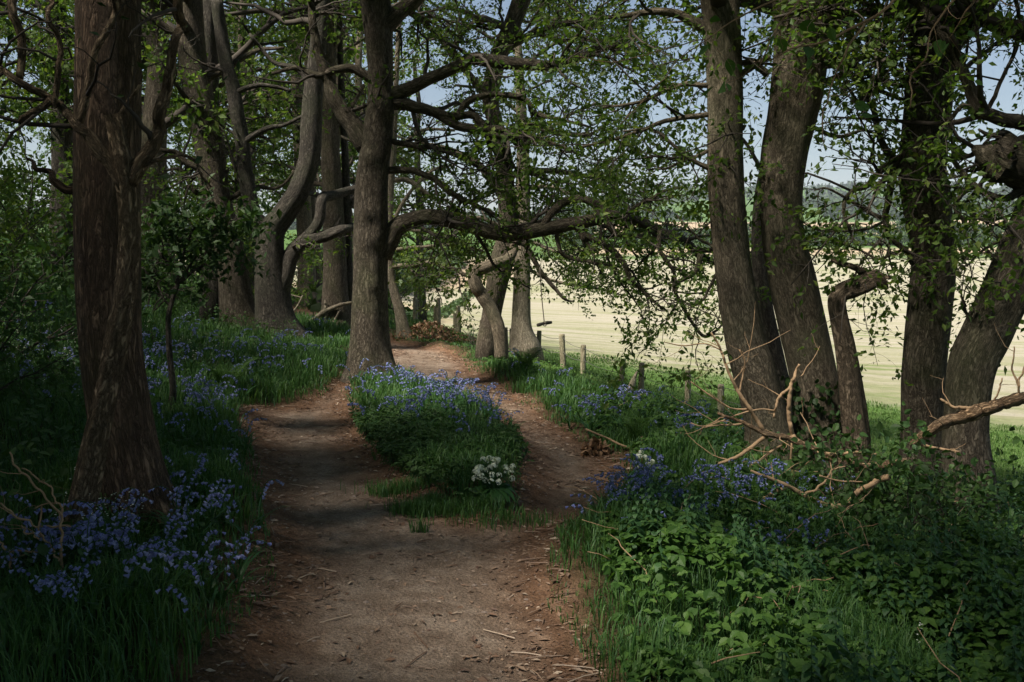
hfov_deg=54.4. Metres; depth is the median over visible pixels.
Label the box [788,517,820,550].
bluebell
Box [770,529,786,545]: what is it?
bluebell
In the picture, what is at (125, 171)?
gnarled tree
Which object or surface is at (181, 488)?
bluebell
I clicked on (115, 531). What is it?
bluebell
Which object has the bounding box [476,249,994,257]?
hedge
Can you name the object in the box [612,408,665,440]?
fern
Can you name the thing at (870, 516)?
bush
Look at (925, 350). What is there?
oak tree
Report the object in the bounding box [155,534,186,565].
bluebell
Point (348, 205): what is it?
beech tree
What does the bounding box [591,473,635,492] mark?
bluebell
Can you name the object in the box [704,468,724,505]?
bluebell
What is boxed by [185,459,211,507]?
bluebell
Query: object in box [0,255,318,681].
woodland undergrowth
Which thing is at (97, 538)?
bluebell
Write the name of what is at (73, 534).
bluebell
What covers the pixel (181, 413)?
bluebell
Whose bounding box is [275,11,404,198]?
woodland tree
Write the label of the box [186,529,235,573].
bluebell
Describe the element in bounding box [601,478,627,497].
bluebell
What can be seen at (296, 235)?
understory bush
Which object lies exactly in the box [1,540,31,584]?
bluebell
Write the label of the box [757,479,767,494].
bluebell
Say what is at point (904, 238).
hedge
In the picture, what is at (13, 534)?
bluebell
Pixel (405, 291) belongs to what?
understory bush
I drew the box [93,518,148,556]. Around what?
bluebell
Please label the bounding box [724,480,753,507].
bluebell
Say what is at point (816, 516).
bluebell
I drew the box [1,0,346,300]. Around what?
woodland tree
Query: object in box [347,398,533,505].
island undergrowth
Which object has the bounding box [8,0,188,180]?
woodland tree
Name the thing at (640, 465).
bluebell
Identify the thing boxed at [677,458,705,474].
bluebell
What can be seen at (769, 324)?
oak tree
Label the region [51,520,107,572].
bluebell
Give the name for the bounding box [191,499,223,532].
bluebell
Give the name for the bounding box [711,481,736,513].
bluebell
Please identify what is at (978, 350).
oak tree
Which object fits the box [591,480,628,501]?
bluebell
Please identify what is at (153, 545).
bluebell
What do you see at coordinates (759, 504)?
bluebell
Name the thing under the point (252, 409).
bluebell
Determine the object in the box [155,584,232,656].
bluebell
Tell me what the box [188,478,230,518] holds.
bluebell
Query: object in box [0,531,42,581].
bluebell
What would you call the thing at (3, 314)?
understory bush
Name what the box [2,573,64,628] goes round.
bluebell
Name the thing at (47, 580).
bluebell
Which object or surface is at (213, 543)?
bluebell
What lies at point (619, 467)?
bluebell
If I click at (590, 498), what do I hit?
bluebell
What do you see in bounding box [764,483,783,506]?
bluebell
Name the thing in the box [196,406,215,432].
bluebell
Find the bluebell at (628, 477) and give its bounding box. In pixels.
[622,472,644,488]
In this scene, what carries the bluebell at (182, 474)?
on the ground at (448, 649)
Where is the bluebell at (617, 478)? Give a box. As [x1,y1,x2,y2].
[590,473,632,499]
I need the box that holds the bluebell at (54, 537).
[28,529,86,559]
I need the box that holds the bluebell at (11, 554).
[0,547,30,588]
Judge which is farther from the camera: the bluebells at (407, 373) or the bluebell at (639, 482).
the bluebells at (407, 373)
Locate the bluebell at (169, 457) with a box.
[162,454,190,478]
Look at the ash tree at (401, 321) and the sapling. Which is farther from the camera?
the ash tree at (401, 321)
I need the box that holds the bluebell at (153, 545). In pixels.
[135,542,215,584]
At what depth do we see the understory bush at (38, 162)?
31.57 m
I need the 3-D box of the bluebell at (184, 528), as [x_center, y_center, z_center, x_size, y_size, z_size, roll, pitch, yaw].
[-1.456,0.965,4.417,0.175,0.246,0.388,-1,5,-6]
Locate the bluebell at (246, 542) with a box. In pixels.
[220,525,262,568]
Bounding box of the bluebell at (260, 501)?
[254,479,288,530]
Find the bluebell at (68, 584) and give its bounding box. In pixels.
[47,577,112,618]
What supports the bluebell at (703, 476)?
on the ground at (448, 649)
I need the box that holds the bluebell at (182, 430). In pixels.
[165,421,197,448]
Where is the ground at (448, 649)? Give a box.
[0,187,1023,681]
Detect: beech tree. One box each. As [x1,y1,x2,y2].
[145,0,416,325]
[245,0,364,305]
[256,1,409,303]
[336,0,426,306]
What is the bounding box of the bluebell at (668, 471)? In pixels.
[655,469,675,496]
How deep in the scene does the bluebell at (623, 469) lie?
7.09 m
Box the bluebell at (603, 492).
[589,482,614,505]
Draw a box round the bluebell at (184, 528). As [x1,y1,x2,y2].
[165,526,193,574]
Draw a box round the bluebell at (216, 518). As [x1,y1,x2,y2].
[190,492,233,524]
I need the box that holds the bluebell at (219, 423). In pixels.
[201,419,232,443]
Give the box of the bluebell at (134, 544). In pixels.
[120,539,167,564]
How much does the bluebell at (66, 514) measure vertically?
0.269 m
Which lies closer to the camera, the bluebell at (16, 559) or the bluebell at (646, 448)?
the bluebell at (16, 559)
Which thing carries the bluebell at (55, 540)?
on the ground at (448, 649)
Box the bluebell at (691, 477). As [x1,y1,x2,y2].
[680,475,697,491]
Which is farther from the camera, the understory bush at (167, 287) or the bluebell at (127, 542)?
the understory bush at (167, 287)
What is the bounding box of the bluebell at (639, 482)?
[636,480,644,509]
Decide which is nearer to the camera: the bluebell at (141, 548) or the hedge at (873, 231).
the bluebell at (141, 548)
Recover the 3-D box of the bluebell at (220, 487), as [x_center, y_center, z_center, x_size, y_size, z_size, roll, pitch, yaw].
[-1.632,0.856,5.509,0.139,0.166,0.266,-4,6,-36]
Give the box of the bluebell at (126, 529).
[78,526,154,569]
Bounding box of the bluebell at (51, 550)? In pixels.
[27,542,74,597]
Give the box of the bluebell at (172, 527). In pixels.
[147,521,186,553]
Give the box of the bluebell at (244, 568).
[204,539,271,592]
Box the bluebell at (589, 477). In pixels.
[582,476,602,503]
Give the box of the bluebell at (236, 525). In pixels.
[215,497,272,535]
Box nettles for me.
[581,384,1023,681]
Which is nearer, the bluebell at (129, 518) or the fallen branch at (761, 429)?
the bluebell at (129, 518)
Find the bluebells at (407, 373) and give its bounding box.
[0,300,874,476]
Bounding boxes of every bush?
[0,120,72,288]
[0,127,72,274]
[0,145,50,242]
[0,152,72,314]
[0,224,149,376]
[0,282,82,426]
[2,166,50,248]
[12,193,194,296]
[35,207,198,298]
[44,235,220,321]
[172,162,274,277]
[174,184,288,277]
[238,223,322,308]
[284,228,352,288]
[291,246,352,298]
[352,244,438,316]
[728,430,881,490]
[741,410,1011,541]
[784,401,1023,549]
[857,409,1023,548]
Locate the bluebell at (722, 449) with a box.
[707,442,732,460]
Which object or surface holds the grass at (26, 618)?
on the ground at (448, 649)
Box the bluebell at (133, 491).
[114,488,148,523]
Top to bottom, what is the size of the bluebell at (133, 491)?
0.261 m
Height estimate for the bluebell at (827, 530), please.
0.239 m
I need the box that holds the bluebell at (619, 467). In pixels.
[614,466,632,489]
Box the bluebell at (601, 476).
[594,474,615,496]
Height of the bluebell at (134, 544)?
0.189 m
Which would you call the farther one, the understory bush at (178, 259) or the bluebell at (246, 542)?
the understory bush at (178, 259)
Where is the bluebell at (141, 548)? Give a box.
[119,545,162,600]
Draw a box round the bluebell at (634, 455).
[626,453,665,480]
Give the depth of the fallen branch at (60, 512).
4.18 m
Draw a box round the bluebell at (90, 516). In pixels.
[39,514,109,582]
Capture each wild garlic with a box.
[464,455,520,503]
[622,450,654,480]
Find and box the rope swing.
[536,267,551,326]
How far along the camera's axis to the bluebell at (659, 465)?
6.85 m
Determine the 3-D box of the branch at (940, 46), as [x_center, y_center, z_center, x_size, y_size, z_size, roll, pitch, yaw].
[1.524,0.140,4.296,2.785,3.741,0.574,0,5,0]
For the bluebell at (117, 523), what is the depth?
4.68 m
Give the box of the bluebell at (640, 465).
[639,464,650,497]
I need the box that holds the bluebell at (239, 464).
[226,456,263,485]
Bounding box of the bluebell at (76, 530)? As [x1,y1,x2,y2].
[19,528,81,556]
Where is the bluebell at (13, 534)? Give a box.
[0,525,34,559]
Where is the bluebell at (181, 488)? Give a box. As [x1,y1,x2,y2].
[151,485,197,524]
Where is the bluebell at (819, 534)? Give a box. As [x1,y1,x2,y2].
[811,533,826,543]
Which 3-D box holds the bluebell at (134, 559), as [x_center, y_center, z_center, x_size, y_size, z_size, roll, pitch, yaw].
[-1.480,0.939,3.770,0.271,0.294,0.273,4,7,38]
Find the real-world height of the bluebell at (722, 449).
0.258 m
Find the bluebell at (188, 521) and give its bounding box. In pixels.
[167,508,219,550]
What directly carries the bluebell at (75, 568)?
on the ground at (448, 649)
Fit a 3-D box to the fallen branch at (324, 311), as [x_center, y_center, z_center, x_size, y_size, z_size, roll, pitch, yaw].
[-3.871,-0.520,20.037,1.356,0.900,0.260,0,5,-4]
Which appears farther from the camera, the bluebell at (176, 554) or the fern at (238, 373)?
the fern at (238, 373)
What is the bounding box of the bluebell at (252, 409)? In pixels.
[243,408,257,439]
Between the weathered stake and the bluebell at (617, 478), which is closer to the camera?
the bluebell at (617, 478)
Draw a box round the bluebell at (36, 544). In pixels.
[2,529,69,567]
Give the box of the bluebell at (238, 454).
[222,447,258,468]
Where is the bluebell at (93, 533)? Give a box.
[57,529,101,562]
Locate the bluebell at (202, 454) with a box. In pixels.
[197,453,209,484]
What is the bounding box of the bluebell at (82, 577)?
[71,571,84,582]
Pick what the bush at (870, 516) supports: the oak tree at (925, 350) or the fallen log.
the fallen log
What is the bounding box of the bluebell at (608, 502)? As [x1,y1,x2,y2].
[590,497,619,519]
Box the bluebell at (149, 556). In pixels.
[92,550,185,608]
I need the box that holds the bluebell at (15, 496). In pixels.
[0,491,65,529]
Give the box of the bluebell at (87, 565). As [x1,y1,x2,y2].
[44,560,100,615]
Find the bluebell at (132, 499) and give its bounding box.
[127,496,168,528]
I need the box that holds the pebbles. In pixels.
[263,404,607,681]
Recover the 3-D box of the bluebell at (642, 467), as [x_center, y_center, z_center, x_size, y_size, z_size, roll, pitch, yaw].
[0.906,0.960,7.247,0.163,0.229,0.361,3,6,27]
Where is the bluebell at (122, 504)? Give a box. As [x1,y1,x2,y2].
[120,503,151,535]
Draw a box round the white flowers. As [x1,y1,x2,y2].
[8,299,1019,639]
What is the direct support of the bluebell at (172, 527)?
on the ground at (448, 649)
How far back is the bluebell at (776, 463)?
7.36 m
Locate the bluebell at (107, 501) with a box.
[92,498,144,534]
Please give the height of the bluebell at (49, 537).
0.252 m
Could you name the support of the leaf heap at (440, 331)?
on the ground at (448, 649)
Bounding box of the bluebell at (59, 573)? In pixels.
[48,570,103,610]
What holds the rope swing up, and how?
hanging from the oak tree at (376, 238)
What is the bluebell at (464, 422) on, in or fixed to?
on the ground at (448, 649)
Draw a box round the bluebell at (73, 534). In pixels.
[44,526,86,557]
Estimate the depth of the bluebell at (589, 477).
6.43 m
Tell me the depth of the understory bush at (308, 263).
22.19 m
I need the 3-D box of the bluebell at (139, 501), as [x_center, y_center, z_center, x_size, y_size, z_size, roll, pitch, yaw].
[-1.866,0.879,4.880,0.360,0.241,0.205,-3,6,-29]
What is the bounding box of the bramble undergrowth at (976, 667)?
[573,392,1023,681]
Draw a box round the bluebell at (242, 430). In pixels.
[232,429,256,450]
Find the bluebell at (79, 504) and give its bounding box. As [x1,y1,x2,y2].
[53,500,121,557]
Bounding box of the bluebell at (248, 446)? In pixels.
[234,417,266,454]
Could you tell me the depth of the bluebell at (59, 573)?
3.83 m
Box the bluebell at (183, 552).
[112,550,205,606]
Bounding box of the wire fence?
[413,298,738,413]
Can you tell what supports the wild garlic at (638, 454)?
on the ground at (448, 649)
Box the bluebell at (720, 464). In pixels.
[709,463,753,484]
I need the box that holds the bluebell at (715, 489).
[704,477,727,499]
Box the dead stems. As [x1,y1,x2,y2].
[566,392,1023,681]
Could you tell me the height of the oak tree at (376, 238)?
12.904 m
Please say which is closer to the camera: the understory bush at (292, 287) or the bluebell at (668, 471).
the bluebell at (668, 471)
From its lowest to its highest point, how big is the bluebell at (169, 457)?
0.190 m
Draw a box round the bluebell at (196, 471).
[174,467,205,506]
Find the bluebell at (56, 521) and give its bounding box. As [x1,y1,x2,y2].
[24,510,75,561]
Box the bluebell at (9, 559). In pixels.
[0,555,41,582]
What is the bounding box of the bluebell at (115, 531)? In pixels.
[101,528,173,564]
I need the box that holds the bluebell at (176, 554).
[109,549,196,597]
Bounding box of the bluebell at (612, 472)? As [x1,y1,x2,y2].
[598,471,620,490]
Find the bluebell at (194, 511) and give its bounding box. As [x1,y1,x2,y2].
[164,509,202,539]
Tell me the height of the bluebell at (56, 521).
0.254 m
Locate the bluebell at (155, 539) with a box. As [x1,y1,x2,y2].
[125,536,164,553]
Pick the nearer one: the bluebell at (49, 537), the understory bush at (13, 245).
the bluebell at (49, 537)
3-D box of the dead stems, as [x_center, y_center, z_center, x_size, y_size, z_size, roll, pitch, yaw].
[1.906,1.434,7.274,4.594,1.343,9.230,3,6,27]
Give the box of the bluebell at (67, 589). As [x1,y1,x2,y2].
[40,586,92,630]
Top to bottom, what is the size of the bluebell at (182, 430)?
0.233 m
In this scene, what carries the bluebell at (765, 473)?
on the ground at (448, 649)
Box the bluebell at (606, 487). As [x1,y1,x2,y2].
[587,485,611,506]
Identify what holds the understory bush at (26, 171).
on the ground at (448, 649)
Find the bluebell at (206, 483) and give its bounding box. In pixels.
[195,481,243,519]
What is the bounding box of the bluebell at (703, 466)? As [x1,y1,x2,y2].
[682,464,713,482]
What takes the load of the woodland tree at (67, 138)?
on the ground at (448, 649)
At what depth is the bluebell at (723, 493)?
6.69 m
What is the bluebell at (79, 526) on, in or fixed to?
on the ground at (448, 649)
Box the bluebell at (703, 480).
[693,477,731,502]
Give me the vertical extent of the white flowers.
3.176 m
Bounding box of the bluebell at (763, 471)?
[751,469,772,497]
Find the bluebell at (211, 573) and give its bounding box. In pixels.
[192,557,252,604]
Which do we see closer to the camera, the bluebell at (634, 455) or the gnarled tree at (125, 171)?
the gnarled tree at (125, 171)
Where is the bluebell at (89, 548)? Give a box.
[56,540,111,580]
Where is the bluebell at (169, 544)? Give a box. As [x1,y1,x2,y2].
[148,539,221,570]
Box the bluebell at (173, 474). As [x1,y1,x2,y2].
[170,472,189,504]
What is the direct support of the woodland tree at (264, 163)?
on the ground at (448, 649)
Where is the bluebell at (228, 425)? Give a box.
[224,421,235,445]
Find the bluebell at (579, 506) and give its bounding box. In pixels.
[565,503,608,527]
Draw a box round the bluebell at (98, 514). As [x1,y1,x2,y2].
[68,501,138,562]
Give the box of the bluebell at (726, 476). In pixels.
[712,468,729,488]
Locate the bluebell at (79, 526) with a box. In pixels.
[65,523,98,569]
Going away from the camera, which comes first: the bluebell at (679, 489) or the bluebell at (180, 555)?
the bluebell at (180, 555)
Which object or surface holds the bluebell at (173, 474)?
on the ground at (448, 649)
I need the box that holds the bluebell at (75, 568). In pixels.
[61,565,135,615]
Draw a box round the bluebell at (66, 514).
[13,509,83,556]
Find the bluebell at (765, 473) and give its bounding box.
[737,471,779,501]
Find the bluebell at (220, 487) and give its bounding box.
[205,484,228,499]
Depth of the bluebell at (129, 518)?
4.58 m
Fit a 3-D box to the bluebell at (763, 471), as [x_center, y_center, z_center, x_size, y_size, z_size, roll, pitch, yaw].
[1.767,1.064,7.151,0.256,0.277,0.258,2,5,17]
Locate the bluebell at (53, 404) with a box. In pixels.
[42,389,54,412]
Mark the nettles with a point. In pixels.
(806, 675)
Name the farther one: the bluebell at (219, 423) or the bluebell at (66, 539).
the bluebell at (219, 423)
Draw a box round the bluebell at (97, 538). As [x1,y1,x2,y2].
[94,536,129,572]
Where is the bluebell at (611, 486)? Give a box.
[604,485,620,495]
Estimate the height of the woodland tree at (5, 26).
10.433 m
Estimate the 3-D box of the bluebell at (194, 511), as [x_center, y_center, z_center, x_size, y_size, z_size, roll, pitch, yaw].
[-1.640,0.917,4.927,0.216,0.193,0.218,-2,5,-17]
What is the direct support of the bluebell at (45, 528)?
on the ground at (448, 649)
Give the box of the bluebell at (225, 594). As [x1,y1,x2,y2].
[205,554,262,605]
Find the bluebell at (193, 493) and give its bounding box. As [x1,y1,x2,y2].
[159,491,217,534]
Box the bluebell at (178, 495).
[139,486,196,531]
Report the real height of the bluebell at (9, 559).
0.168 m
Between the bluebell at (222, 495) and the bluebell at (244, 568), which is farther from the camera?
the bluebell at (222, 495)
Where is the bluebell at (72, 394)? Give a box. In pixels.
[57,383,79,408]
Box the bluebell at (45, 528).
[14,524,91,568]
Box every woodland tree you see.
[0,0,73,154]
[0,0,74,94]
[0,0,74,127]
[0,0,174,275]
[0,2,37,159]
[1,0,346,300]
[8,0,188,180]
[26,48,172,156]
[28,18,186,172]
[41,6,188,192]
[50,0,391,321]
[142,0,321,237]
[165,0,351,298]
[168,5,293,217]
[178,77,288,212]
[235,0,410,209]
[253,3,451,220]
[256,19,415,253]
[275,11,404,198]
[393,35,458,321]
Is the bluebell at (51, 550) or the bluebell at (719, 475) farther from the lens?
the bluebell at (719, 475)
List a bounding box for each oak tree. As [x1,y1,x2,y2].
[54,0,294,328]
[60,0,778,383]
[157,0,419,339]
[398,0,708,359]
[451,0,850,470]
[597,0,998,472]
[657,56,792,414]
[708,0,1023,479]
[740,0,1023,514]
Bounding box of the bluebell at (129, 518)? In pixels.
[111,516,139,549]
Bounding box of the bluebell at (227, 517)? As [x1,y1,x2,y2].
[191,501,270,556]
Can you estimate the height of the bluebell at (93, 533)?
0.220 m
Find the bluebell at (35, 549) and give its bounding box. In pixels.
[1,542,55,584]
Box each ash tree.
[341,0,495,338]
[401,0,696,361]
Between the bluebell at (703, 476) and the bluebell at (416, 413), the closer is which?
the bluebell at (703, 476)
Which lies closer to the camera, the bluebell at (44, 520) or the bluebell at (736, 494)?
the bluebell at (44, 520)
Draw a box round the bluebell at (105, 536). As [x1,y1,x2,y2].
[86,532,163,575]
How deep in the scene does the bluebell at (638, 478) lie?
6.39 m
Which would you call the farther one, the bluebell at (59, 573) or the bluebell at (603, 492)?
the bluebell at (603, 492)
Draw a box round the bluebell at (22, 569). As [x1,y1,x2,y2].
[6,567,77,615]
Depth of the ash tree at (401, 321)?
18.28 m
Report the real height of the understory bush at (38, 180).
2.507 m
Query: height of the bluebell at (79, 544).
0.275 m
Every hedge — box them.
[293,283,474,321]
[320,244,467,293]
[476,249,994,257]
[549,220,1006,238]
[561,226,1004,247]
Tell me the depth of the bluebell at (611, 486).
6.36 m
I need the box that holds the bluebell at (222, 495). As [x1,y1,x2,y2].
[207,484,241,518]
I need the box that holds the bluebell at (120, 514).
[111,510,170,559]
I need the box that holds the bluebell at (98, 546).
[93,544,111,575]
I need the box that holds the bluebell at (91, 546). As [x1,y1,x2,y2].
[56,530,122,564]
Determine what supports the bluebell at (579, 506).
on the ground at (448, 649)
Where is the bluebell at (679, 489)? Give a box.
[668,488,688,495]
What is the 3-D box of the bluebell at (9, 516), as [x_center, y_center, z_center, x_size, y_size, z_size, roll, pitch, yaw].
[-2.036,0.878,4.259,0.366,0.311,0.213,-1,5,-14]
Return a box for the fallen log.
[910,324,1023,452]
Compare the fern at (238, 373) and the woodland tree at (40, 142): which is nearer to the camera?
the fern at (238, 373)
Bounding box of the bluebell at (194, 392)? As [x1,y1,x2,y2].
[163,391,201,419]
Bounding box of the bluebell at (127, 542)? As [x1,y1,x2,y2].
[99,531,161,566]
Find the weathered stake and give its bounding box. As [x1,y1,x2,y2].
[628,371,637,392]
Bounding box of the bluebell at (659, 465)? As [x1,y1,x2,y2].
[638,463,667,493]
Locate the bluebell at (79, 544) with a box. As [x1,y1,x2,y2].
[70,522,118,580]
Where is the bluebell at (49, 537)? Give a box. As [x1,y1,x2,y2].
[29,530,81,579]
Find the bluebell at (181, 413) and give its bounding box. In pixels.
[168,412,187,436]
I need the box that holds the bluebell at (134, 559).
[79,549,163,618]
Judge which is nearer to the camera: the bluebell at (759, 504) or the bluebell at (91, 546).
the bluebell at (91, 546)
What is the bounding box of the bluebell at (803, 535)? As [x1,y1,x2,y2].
[789,528,809,545]
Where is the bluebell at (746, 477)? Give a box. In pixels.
[727,475,762,502]
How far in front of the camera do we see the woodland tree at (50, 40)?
15.09 m
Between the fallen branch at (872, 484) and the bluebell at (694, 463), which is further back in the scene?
the bluebell at (694, 463)
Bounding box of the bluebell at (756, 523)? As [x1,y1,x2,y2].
[748,519,769,536]
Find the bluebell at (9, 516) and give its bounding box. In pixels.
[0,512,77,567]
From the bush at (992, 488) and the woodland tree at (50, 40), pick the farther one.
the woodland tree at (50, 40)
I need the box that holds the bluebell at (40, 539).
[0,530,71,569]
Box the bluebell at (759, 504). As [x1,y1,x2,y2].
[749,496,775,527]
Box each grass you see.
[0,234,1018,681]
[291,297,1023,502]
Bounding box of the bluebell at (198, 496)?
[174,495,203,522]
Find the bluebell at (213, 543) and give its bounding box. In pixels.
[157,539,238,593]
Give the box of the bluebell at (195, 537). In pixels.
[174,514,197,548]
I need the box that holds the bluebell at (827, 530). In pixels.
[819,528,832,556]
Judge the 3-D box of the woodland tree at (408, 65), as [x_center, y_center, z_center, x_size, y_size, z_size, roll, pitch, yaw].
[-4.804,-7.364,30.177,6.437,12.853,4.841,-4,6,-35]
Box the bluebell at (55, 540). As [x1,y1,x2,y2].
[51,539,72,584]
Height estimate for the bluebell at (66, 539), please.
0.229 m
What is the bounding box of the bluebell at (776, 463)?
[768,461,791,481]
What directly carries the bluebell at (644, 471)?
on the ground at (448, 649)
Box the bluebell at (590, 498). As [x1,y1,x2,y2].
[570,493,606,516]
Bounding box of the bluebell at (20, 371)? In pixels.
[12,369,29,394]
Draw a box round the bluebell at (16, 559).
[6,548,48,587]
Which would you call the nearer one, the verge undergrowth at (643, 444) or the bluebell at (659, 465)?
the bluebell at (659, 465)
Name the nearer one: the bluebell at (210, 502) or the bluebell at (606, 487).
the bluebell at (210, 502)
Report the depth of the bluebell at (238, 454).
6.74 m
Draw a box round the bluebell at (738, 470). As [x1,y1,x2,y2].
[729,464,756,493]
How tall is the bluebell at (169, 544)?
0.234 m
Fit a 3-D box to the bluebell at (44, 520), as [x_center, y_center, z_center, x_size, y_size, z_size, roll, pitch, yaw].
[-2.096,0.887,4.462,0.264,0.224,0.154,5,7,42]
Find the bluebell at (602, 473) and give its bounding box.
[597,471,612,491]
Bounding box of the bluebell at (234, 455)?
[227,452,243,475]
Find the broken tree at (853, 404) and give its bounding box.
[827,258,890,475]
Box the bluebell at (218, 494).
[154,491,237,544]
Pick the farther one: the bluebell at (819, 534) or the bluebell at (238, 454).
the bluebell at (238, 454)
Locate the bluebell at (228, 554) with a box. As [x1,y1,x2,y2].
[176,551,240,600]
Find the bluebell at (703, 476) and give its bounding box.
[681,472,709,494]
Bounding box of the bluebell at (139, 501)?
[99,496,163,525]
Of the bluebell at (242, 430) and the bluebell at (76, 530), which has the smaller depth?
the bluebell at (76, 530)
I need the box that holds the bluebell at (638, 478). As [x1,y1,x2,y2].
[604,477,645,499]
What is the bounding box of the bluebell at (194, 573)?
[165,561,253,628]
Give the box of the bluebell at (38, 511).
[2,507,51,565]
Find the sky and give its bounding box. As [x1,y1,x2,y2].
[0,0,1023,215]
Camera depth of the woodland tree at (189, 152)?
36.57 m
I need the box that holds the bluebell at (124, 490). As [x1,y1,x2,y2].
[101,487,134,531]
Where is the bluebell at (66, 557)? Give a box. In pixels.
[21,523,94,562]
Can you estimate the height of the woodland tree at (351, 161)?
11.358 m
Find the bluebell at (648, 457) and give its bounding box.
[645,456,665,482]
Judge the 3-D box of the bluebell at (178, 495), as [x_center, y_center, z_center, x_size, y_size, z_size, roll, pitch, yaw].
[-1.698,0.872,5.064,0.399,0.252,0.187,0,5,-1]
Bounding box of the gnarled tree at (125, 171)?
[0,0,276,534]
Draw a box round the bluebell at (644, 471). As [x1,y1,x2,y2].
[604,468,654,496]
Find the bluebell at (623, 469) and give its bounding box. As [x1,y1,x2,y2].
[611,465,626,487]
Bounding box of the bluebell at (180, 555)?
[169,547,209,576]
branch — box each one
[0,452,70,570]
[291,294,351,322]
[543,0,1023,143]
[586,423,687,447]
[652,302,910,503]
[749,452,889,511]
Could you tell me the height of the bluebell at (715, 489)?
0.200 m
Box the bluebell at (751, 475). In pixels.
[733,473,759,506]
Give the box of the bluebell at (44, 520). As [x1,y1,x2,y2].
[19,517,59,566]
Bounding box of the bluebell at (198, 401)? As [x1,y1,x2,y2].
[186,391,210,420]
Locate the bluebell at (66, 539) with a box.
[55,534,104,563]
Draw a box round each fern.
[197,357,258,389]
[512,347,542,371]
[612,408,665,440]
[779,467,818,487]
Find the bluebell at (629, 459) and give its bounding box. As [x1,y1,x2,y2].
[620,457,642,490]
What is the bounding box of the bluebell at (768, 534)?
[739,531,780,540]
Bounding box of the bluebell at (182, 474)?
[174,469,208,501]
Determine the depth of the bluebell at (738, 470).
7.23 m
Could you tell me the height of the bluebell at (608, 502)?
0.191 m
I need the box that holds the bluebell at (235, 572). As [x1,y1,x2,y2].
[215,536,259,578]
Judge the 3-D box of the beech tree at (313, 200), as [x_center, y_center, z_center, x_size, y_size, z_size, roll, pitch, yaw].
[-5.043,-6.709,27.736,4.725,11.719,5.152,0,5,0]
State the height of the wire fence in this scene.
1.672 m
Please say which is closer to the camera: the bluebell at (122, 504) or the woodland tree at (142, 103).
the bluebell at (122, 504)
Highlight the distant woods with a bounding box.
[0,180,1016,229]
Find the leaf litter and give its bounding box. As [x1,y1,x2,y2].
[189,344,629,681]
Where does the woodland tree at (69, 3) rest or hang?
on the ground at (448, 649)
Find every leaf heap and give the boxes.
[392,320,475,342]
[574,436,613,456]
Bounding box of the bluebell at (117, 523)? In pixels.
[106,521,162,549]
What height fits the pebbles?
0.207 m
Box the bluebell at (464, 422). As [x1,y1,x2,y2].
[455,420,470,430]
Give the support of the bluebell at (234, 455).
on the ground at (448, 649)
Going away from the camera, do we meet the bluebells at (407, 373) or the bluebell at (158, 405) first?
the bluebell at (158, 405)
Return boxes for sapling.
[65,173,281,413]
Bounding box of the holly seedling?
[447,310,479,353]
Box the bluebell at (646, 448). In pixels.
[640,447,678,481]
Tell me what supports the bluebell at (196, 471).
on the ground at (448, 649)
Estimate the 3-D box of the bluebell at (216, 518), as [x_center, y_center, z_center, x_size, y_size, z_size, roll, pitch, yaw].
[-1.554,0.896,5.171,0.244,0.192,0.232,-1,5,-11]
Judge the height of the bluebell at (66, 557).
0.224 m
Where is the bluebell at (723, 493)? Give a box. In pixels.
[706,491,733,512]
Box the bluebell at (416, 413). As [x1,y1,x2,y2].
[404,407,438,424]
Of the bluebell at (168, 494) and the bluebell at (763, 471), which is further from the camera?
the bluebell at (763, 471)
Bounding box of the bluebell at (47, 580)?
[31,576,103,625]
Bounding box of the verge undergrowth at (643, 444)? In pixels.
[483,348,742,459]
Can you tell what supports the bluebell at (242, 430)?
on the ground at (448, 649)
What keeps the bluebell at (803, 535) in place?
on the ground at (448, 649)
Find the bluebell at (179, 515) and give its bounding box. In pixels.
[145,512,186,559]
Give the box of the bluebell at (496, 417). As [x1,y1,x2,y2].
[475,416,501,432]
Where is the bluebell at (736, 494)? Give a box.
[707,491,750,522]
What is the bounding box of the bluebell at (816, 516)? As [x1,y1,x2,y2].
[786,515,821,534]
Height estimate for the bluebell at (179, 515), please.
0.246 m
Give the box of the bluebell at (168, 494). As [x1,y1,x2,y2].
[148,486,182,512]
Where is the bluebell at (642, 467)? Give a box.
[630,460,650,480]
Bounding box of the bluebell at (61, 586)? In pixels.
[39,580,101,609]
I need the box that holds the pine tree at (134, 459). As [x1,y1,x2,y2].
[27,0,185,536]
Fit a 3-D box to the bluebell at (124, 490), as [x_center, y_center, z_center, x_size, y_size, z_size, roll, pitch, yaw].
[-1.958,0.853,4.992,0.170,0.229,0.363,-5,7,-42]
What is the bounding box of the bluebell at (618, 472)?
[608,471,620,493]
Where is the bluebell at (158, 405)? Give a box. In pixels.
[155,402,175,437]
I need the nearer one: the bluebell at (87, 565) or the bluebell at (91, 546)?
the bluebell at (87, 565)
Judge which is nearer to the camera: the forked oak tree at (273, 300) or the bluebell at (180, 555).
the bluebell at (180, 555)
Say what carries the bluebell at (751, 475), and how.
on the ground at (448, 649)
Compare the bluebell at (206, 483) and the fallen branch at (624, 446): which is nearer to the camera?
the bluebell at (206, 483)
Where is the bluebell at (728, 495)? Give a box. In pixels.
[712,494,735,519]
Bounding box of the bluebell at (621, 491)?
[616,489,629,499]
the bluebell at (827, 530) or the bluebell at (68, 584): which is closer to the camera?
the bluebell at (68, 584)
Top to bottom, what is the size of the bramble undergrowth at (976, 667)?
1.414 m

